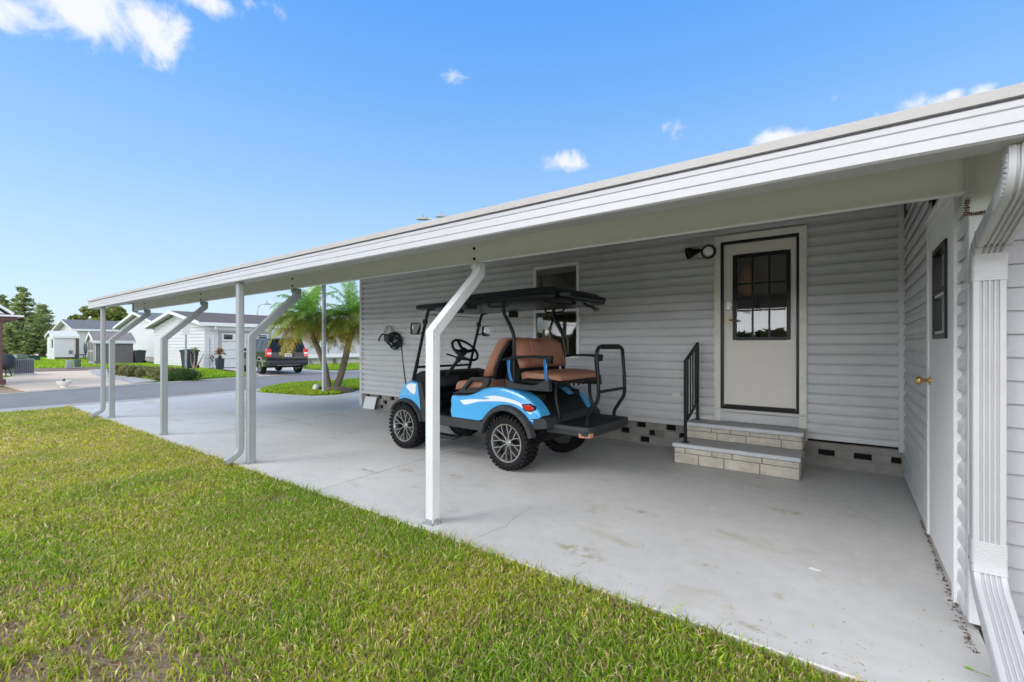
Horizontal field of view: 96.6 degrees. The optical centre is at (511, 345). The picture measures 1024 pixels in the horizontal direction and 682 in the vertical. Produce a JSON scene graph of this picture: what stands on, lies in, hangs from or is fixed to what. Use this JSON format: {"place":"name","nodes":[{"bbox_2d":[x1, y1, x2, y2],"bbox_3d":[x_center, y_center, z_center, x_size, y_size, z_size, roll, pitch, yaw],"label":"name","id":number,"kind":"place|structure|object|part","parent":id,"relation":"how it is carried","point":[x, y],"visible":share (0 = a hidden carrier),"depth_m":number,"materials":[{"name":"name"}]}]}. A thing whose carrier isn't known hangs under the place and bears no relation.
{"place":"outdoors","nodes":[
{"label":"outdoors","id":0,"kind":"place"},
{"bbox_2d":[89,369,156,382],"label":"paver path","id":1,"kind":"structure","parent":0,"point":[121,378],"depth_m":18.30,"materials":[{"name":"grey concrete"}]},
{"bbox_2d":[106,368,245,379],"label":"neighbour lawn","id":2,"kind":"structure","parent":0,"point":[212,377],"depth_m":19.06,"materials":[{"name":"green plant"}]},
{"bbox_2d":[106,363,130,374],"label":"shrub","id":3,"kind":"object","parent":2,"relation":"on","point":[118,366],"visible":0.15,"depth_m":20.73,"materials":[{"name":"green plant"}]},
{"bbox_2d":[115,363,140,375],"bbox_3d":[-17.010,1.134,20.185,1.251,0.705,0.953,0,0,9],"label":"shrub","id":4,"kind":"object","parent":2,"relation":"on","point":[120,371],"visible":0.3,"depth_m":19.95,"materials":[{"name":"green plant"}]},
{"bbox_2d":[124,364,148,376],"bbox_3d":[-16.069,1.149,19.594,1.320,0.678,0.891,0,0,8],"label":"shrub","id":5,"kind":"object","parent":2,"relation":"on","point":[130,371],"visible":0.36,"depth_m":19.33,"materials":[{"name":"green plant"}]},
{"bbox_2d":[133,365,156,377],"bbox_3d":[-15.180,1.149,19.057,1.228,0.670,1.039,0,0,36],"label":"shrub","id":6,"kind":"object","parent":2,"relation":"on","point":[140,372],"visible":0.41,"depth_m":18.76,"materials":[{"name":"green plant"}]},
{"bbox_2d":[145,365,169,377],"bbox_3d":[-14.272,1.140,18.519,1.216,0.701,1.009,0,0,36],"label":"shrub","id":7,"kind":"object","parent":2,"relation":"on","point":[149,372],"visible":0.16,"depth_m":18.24,"materials":[{"name":"green plant"}]},
{"bbox_2d":[152,366,179,380],"bbox_3d":[-13.733,1.119,18.217,1.154,0.673,1.002,0,0,-20],"label":"shrub","id":8,"kind":"object","parent":2,"relation":"on","point":[156,373],"visible":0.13,"depth_m":17.84,"materials":[{"name":"green plant"}]},
{"bbox_2d":[179,349,199,367],"bbox_3d":[-18.091,0.760,25.602,0.750,1.120,0.775,0,0,36],"label":"wheelie bin","id":9,"kind":"object","parent":2,"relation":"on","point":[182,354],"visible":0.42,"depth_m":25.39,"materials":[{"name":"grey plastic"}]},
{"bbox_2d":[189,347,202,368],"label":"bare yucca","id":10,"kind":"object","parent":2,"relation":"on","point":[194,350],"visible":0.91,"depth_m":20.07,"materials":[{"name":"beige plant"}]},
{"bbox_2d":[0,371,359,408],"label":"road","id":11,"kind":"structure","parent":0,"point":[60,397],"depth_m":13.44,"materials":[{"name":"grey asphalt"}]},
{"bbox_2d":[416,214,432,220],"bbox_3d":[-5.182,-3.363,28.000,1.444,9.366,0.320,0,0,0],"label":"roof vent","id":12,"kind":"object","parent":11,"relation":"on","point":[422,218],"visible":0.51,"depth_m":27.93,"materials":[{"name":"grey metal"}]},
{"bbox_2d":[75,391,366,439],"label":"driveway slab","id":13,"kind":"structure","parent":0,"point":[195,415],"depth_m":9.26,"materials":[{"name":"grey concrete"}]},
{"bbox_2d":[363,396,376,408],"bbox_3d":[-2.973,1.196,9.544,0.383,0.241,0.088,0,0,36],"label":"leaning panel","id":14,"kind":"object","parent":13,"relation":"on","point":[369,402],"visible":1,"depth_m":9.53,"materials":[{"name":"white plastic"}]},
{"bbox_2d":[87,82,1023,681],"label":"carport","id":15,"kind":"object","parent":13,"relation":"on","point":[917,154],"visible":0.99,"depth_m":2.23,"materials":[{"name":"white metal"}]},
{"bbox_2d":[209,367,331,375],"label":"neighbour driveway","id":16,"kind":"structure","parent":0,"point":[274,371],"depth_m":23.54,"materials":[{"name":"grey concrete"}]},
{"bbox_2d":[214,348,226,368],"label":"potted plant","id":17,"kind":"object","parent":16,"relation":"on","point":[219,362],"visible":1,"depth_m":25.32,"materials":[{"name":"grey plant"}]},
{"bbox_2d":[144,310,359,367],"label":"white house","id":18,"kind":"structure","parent":16,"relation":"on","point":[209,334],"depth_m":28.15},
{"bbox_2d":[222,333,268,366],"bbox_3d":[-16.445,0.270,28.201,0.068,2.080,2.730,0,0,36],"label":"garage door","id":19,"kind":"structure","parent":18,"relation":"in","point":[228,339],"depth_m":27.48,"materials":[{"name":"white"}]},
{"bbox_2d":[244,336,307,373],"bbox_3d":[-11.816,0.438,22.469,4.476,1.768,2.200,0,0,44],"label":"parked suv","id":20,"kind":"object","parent":16,"relation":"on","point":[271,357],"visible":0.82,"depth_m":21.00,"materials":[{"name":"black"}]},
{"bbox_3d":[-11.841,-0.020,21.380,0.690,0.480,0.114,0,0,44],"label":"side window","id":21,"kind":"part","parent":20,"relation":"part of","materials":[{"name":"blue glass"}]},
{"bbox_3d":[-11.294,-0.015,20.844,0.700,0.470,0.112,0,0,44],"label":"side window","id":22,"kind":"part","parent":20,"relation":"part of","materials":[{"name":"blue glass"}]},
{"bbox_3d":[-10.418,-0.010,21.105,0.190,0.480,1.400,0,0,44],"label":"rear window","id":23,"kind":"part","parent":20,"relation":"part of","materials":[{"name":"black glass"}]},
{"bbox_2d":[258,378,359,394],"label":"island grass","id":24,"kind":"structure","parent":0,"point":[300,387],"depth_m":13.47,"materials":[{"name":"green plant"}]},
{"bbox_2d":[263,389,359,395],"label":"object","id":25,"kind":"structure","parent":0,"point":[311,395],"depth_m":12.50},
{"bbox_2d":[267,285,352,387],"bbox_3d":[-5.922,-0.308,13.161,2.315,3.266,2.354,0,0,36],"label":"date palm","id":26,"kind":"object","parent":25,"relation":"on","point":[305,324],"visible":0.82,"depth_m":12.80,"materials":[{"name":"green plant"}]},
{"bbox_2d":[312,384,321,389],"bbox_3d":[-5.547,1.210,13.060,0.328,0.220,0.195,0,0,11],"label":"garden ornament","id":27,"kind":"object","parent":25,"relation":"on","point":[316,386],"visible":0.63,"depth_m":12.99,"materials":[{"name":"white stone"}]},
{"bbox_2d":[312,281,359,386],"bbox_3d":[-4.657,-0.349,13.444,2.374,3.344,2.318,0,0,36],"label":"date palm","id":28,"kind":"object","parent":25,"relation":"on","point":[349,328],"visible":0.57,"depth_m":13.09,"materials":[{"name":"green plant"}]},
{"bbox_2d":[326,386,354,392],"bbox_3d":[-4.992,1.240,13.014,1.000,0.160,1.000,0,0,36],"label":"mulch mound","id":29,"kind":"object","parent":25,"relation":"on","point":[346,389],"visible":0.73,"depth_m":12.84,"materials":[{"name":"soil"}]},
{"bbox_2d":[166,408,487,491],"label":"driveway slab","id":30,"kind":"structure","parent":0,"point":[323,451],"depth_m":5.96,"materials":[{"name":"grey concrete"}]},
{"bbox_2d":[360,204,905,476],"bbox_3d":[4.690,-0.405,8.425,14.820,3.450,7.267,0,0,36],"label":"mobile home","id":31,"kind":"object","parent":30,"relation":"on","point":[798,323],"visible":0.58,"depth_m":5.63,"materials":[{"name":"white plastic"}]},
{"bbox_2d":[378,326,405,383],"bbox_3d":[-2.076,0.120,8.459,0.367,1.040,2.037,0,0,-29],"label":"coiled cable","id":32,"kind":"object","parent":31,"relation":"attached to","point":[388,337],"visible":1,"depth_m":9.03,"materials":[{"name":"black plastic"}]},
{"bbox_2d":[532,261,580,357],"bbox_3d":[0.683,-0.523,6.941,0.830,1.427,0.106,0,0,36],"label":"window","id":33,"kind":"structure","parent":31,"relation":"in","point":[566,267],"depth_m":6.90,"materials":[{"name":"white"}]},
{"bbox_2d":[685,244,715,259],"bbox_3d":[2.303,-1.129,5.581,0.396,0.191,0.251,0,0,36],"label":"flood light","id":34,"kind":"object","parent":31,"relation":"attached to","point":[708,251],"visible":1,"depth_m":5.49,"materials":[{"name":"black plastic"}]},
{"bbox_2d":[724,237,795,410],"bbox_3d":[2.872,-0.242,5.318,0.750,1.952,0.107,0,0,36],"label":"door","id":35,"kind":"structure","parent":31,"relation":"in","point":[760,372],"depth_m":5.32,"materials":[{"name":"paint"}]},
{"bbox_2d":[303,366,359,370],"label":"corner lawn","id":36,"kind":"structure","parent":0,"point":[330,369],"depth_m":25.54,"materials":[{"name":"green plant"}]},
{"bbox_2d":[308,353,359,364],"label":"house","id":37,"kind":"structure","parent":36,"relation":"on","point":[313,359],"depth_m":31.97,"materials":[{"name":"white"}]},
{"bbox_2d":[0,405,898,681],"bbox_3d":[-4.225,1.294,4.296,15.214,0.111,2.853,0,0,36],"label":"front grass","id":38,"kind":"structure","parent":0,"point":[56,448],"depth_m":2.51,"materials":[{"name":"green plant"}]},
{"bbox_2d":[0,466,833,681],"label":"thatch","id":39,"kind":"object","parent":38,"relation":"on","point":[20,673],"visible":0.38,"depth_m":2.06,"materials":[{"name":"beige plant"}]},
{"bbox_2d":[0,352,981,631],"bbox_3d":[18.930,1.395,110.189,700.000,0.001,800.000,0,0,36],"label":"ground","id":40,"kind":"structure","parent":0,"point":[214,378],"depth_m":25.44,"materials":[{"name":"green plant"}]},
{"bbox_2d":[0,387,24,392],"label":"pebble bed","id":41,"kind":"object","parent":40,"relation":"on","point":[4,390],"visible":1,"depth_m":13.53,"materials":[{"name":"beige gravel"}]},
{"bbox_2d":[17,303,55,355],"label":"conifer tree","id":42,"kind":"object","parent":40,"relation":"on","point":[38,340],"visible":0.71,"depth_m":55.48,"materials":[{"name":"green plant"}]},
{"bbox_2d":[3,367,99,371],"bbox_3d":[-23.832,1.350,25.830,8.000,0.001,6.600,0,0,36],"label":"mulch bed","id":43,"kind":"object","parent":40,"relation":"on","point":[59,369],"visible":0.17,"depth_m":25.65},
{"bbox_2d":[64,360,72,367],"bbox_3d":[-26.098,1.095,26.890,0.400,0.450,0.340,0,0,36],"label":"utility pedestal","id":44,"kind":"object","parent":43,"relation":"on","point":[69,363],"visible":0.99,"depth_m":26.79,"materials":[{"name":"grey metal"}]},
{"bbox_2d":[73,359,81,367],"bbox_3d":[-25.608,1.070,26.890,0.400,0.500,0.340,0,0,36],"label":"utility pedestal","id":45,"kind":"object","parent":43,"relation":"on","point":[77,363],"visible":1,"depth_m":26.77,"materials":[{"name":"green metal"}]},
{"bbox_2d":[0,370,155,390],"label":"neighbour pad","id":46,"kind":"object","parent":40,"relation":"on","point":[48,380],"visible":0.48,"depth_m":17.16,"materials":[{"name":"grey concrete"}]},
{"bbox_2d":[3,354,15,376],"bbox_3d":[-21.780,0.848,19.608,0.660,0.956,0.660,0,0,36],"label":"barbecue","id":47,"kind":"object","parent":46,"relation":"on","point":[9,361],"visible":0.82,"depth_m":19.51,"materials":[{"name":"grey metal"}]},
{"bbox_2d":[0,305,23,384],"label":"brown porch","id":48,"kind":"object","parent":46,"relation":"on","point":[6,315],"visible":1,"depth_m":15.44,"materials":[{"name":"paint"}]},
{"bbox_2d":[3,358,36,375],"bbox_3d":[-22.352,0.941,20.697,0.817,0.778,0.817,0,0,16],"label":"air conditioner","id":49,"kind":"object","parent":46,"relation":"on","point":[24,366],"visible":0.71,"depth_m":20.57,"materials":[{"name":"grey metal"}]},
{"bbox_2d":[56,378,71,387],"bbox_3d":[-14.215,1.185,14.479,0.380,0.291,0.380,0,0,36],"label":"planter bowl","id":50,"kind":"object","parent":46,"relation":"on","point":[63,383],"visible":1,"depth_m":14.40,"materials":[{"name":"white ceramic"}]},
{"bbox_2d":[67,305,128,320],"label":"shade tree","id":51,"kind":"object","parent":40,"relation":"on","point":[116,313],"visible":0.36,"depth_m":78.31,"materials":[{"name":"green plant"}]},
{"bbox_2d":[0,388,259,411],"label":"road edge","id":52,"kind":"object","parent":40,"relation":"on","point":[44,407],"visible":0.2,"depth_m":10.63,"materials":[{"name":"grey concrete"}]},
{"bbox_2d":[113,312,163,361],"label":"white house","id":53,"kind":"structure","parent":40,"relation":"on","point":[144,338],"depth_m":38.67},
{"bbox_2d":[159,366,185,381],"bbox_3d":[-13.214,1.150,17.872,1.238,0.685,1.035,0,0,36],"label":"shrub","id":54,"kind":"object","parent":40,"relation":"on","point":[171,369],"visible":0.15,"depth_m":17.67,"materials":[{"name":"green plant"}]},
{"bbox_2d":[0,370,359,394],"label":"kerb strip","id":55,"kind":"object","parent":40,"relation":"on","point":[148,383],"visible":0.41,"depth_m":15.69,"materials":[{"name":"grey concrete"}]},
{"bbox_2d":[173,368,202,380],"bbox_3d":[-12.485,1.149,17.472,1.141,0.564,0.825,0,0,15],"label":"shrub","id":56,"kind":"object","parent":55,"relation":"on","point":[189,374],"visible":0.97,"depth_m":17.38,"materials":[{"name":"green plant"}]},
{"bbox_2d":[168,367,193,380],"bbox_3d":[-12.874,1.114,17.693,1.112,0.591,0.928,0,0,36],"label":"shrub","id":57,"kind":"object","parent":40,"relation":"on","point":[172,375],"visible":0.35,"depth_m":17.42,"materials":[{"name":"green plant"}]},
{"bbox_2d":[183,324,188,368],"bbox_3d":[-13.162,0.220,18.454,0.250,2.200,0.087,0,0,-4],"label":"street sign","id":58,"kind":"object","parent":40,"relation":"on","point":[186,330],"visible":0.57,"depth_m":18.42,"materials":[{"name":"white metal"}]},
{"bbox_2d":[256,301,270,314],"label":"street lamp","id":59,"kind":"object","parent":40,"relation":"on","point":[266,303],"visible":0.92,"depth_m":41.95,"materials":[{"name":"grey metal"}]},
{"bbox_2d":[0,0,1023,325],"label":"sky","id":60,"kind":"structure","parent":0,"point":[143,143],"materials":[{"name":"blue"}]},
{"bbox_2d":[316,437,994,681],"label":"driveway slab","id":61,"kind":"structure","parent":0,"point":[654,519],"depth_m":3.07,"materials":[{"name":"grey concrete"}]},
{"bbox_2d":[389,286,627,470],"bbox_3d":[-0.102,0.361,5.621,2.938,1.926,1.460,0,0,38],"label":"golf cart","id":62,"kind":"object","parent":61,"relation":"on","point":[518,399],"visible":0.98,"depth_m":5.04,"materials":[{"name":"blue"}]},
{"bbox_2d":[163,437,943,681],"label":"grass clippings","id":63,"kind":"object","parent":61,"relation":"on","point":[605,577],"depth_m":2.52,"materials":[{"name":"green plant"}]},
{"bbox_2d":[672,418,805,479],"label":"entry steps","id":64,"kind":"structure","parent":61,"relation":"on","point":[771,450],"depth_m":4.92,"materials":[{"name":"beige brick"}]},
{"bbox_2d":[682,342,700,442],"bbox_3d":[2.130,0.530,5.409,0.071,1.139,0.631,0,0,35],"label":"handrail","id":65,"kind":"object","parent":64,"relation":"on","point":[694,352],"visible":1,"depth_m":5.41,"materials":[{"name":"black metal"}]},
{"bbox_2d":[920,520,979,652],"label":"leaf litter","id":66,"kind":"object","parent":61,"relation":"on","point":[968,637],"visible":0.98,"depth_m":2.41,"materials":[{"name":"brown plant"}]},
{"bbox_2d":[903,151,1023,633],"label":"storage room","id":67,"kind":"object","parent":61,"relation":"on","point":[939,233],"visible":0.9,"depth_m":2.44,"materials":[{"name":"white plastic"}]},
{"bbox_2d":[915,202,951,582],"bbox_3d":[2.550,0.252,2.749,0.110,2.036,0.882,0,0,36],"label":"side door","id":68,"kind":"structure","parent":67,"relation":"in","point":[939,380],"depth_m":2.72,"materials":[{"name":"white metal"}]},
{"label":"far yard","id":69,"kind":"structure","parent":0,"visible":0},
{"bbox_2d":[0,294,10,310],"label":"conifer tree","id":70,"kind":"object","parent":69,"relation":"on","point":[3,301],"visible":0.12,"depth_m":60.00,"materials":[{"name":"green plant"}]},
{"bbox_2d":[3,321,35,354],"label":"conifer tree","id":71,"kind":"object","parent":69,"relation":"on","point":[13,333],"visible":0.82,"depth_m":53.65,"materials":[{"name":"green plant"}]},
{"bbox_2d":[3,285,45,338],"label":"conifer tree","id":72,"kind":"object","parent":69,"relation":"on","point":[20,307],"visible":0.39,"depth_m":57.74,"materials":[{"name":"green plant"}]},
{"label":"far lawn","id":73,"kind":"structure","parent":0,"visible":0},
{"bbox_2d":[18,355,39,359],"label":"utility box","id":74,"kind":"object","parent":73,"relation":"on","point":[36,357],"visible":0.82,"depth_m":40.53,"materials":[{"name":"green"}]},
{"bbox_2d":[44,331,79,358],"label":"garden shed","id":75,"kind":"structure","parent":73,"relation":"on","point":[62,344],"depth_m":43.73,"materials":[{"name":"white"}]},
{"bbox_2d":[48,338,50,357],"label":"shed door","id":76,"kind":"structure","parent":75,"relation":"in","point":[49,339],"depth_m":44.08,"materials":[{"name":"white metal"}]},
{"bbox_2d":[74,343,86,358],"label":"round back chair","id":77,"kind":"object","parent":73,"relation":"on","point":[85,348],"visible":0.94,"depth_m":43.27,"materials":[{"name":"grey plastic"}]},
{"bbox_2d":[51,319,119,357],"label":"white house","id":78,"kind":"structure","parent":73,"relation":"on","point":[82,328],"depth_m":50.65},
{"bbox_2d":[85,332,135,363],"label":"garden shed","id":79,"kind":"structure","parent":73,"relation":"on","point":[124,347],"depth_m":33.41,"materials":[{"name":"white"}]},
{"bbox_2d":[88,341,92,362],"bbox_3d":[-30.410,0.476,32.942,1.309,1.589,0.049,0,0,36],"label":"shed door","id":80,"kind":"structure","parent":79,"relation":"in","point":[90,345],"depth_m":32.94,"materials":[{"name":"grey"}]},
{"bbox_2d":[134,350,146,362],"bbox_3d":[-27.383,0.820,33.619,0.701,1.000,0.670,0,0,-44],"label":"wheelie bin","id":81,"kind":"object","parent":73,"relation":"on","point":[140,356],"visible":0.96,"depth_m":33.41,"materials":[{"name":"grey plastic"}]},
{"bbox_2d":[34,357,359,378],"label":"neighbour grass","id":82,"kind":"structure","parent":73,"relation":"on","point":[43,362],"depth_m":28.60,"materials":[{"name":"green plant"}]}
]}

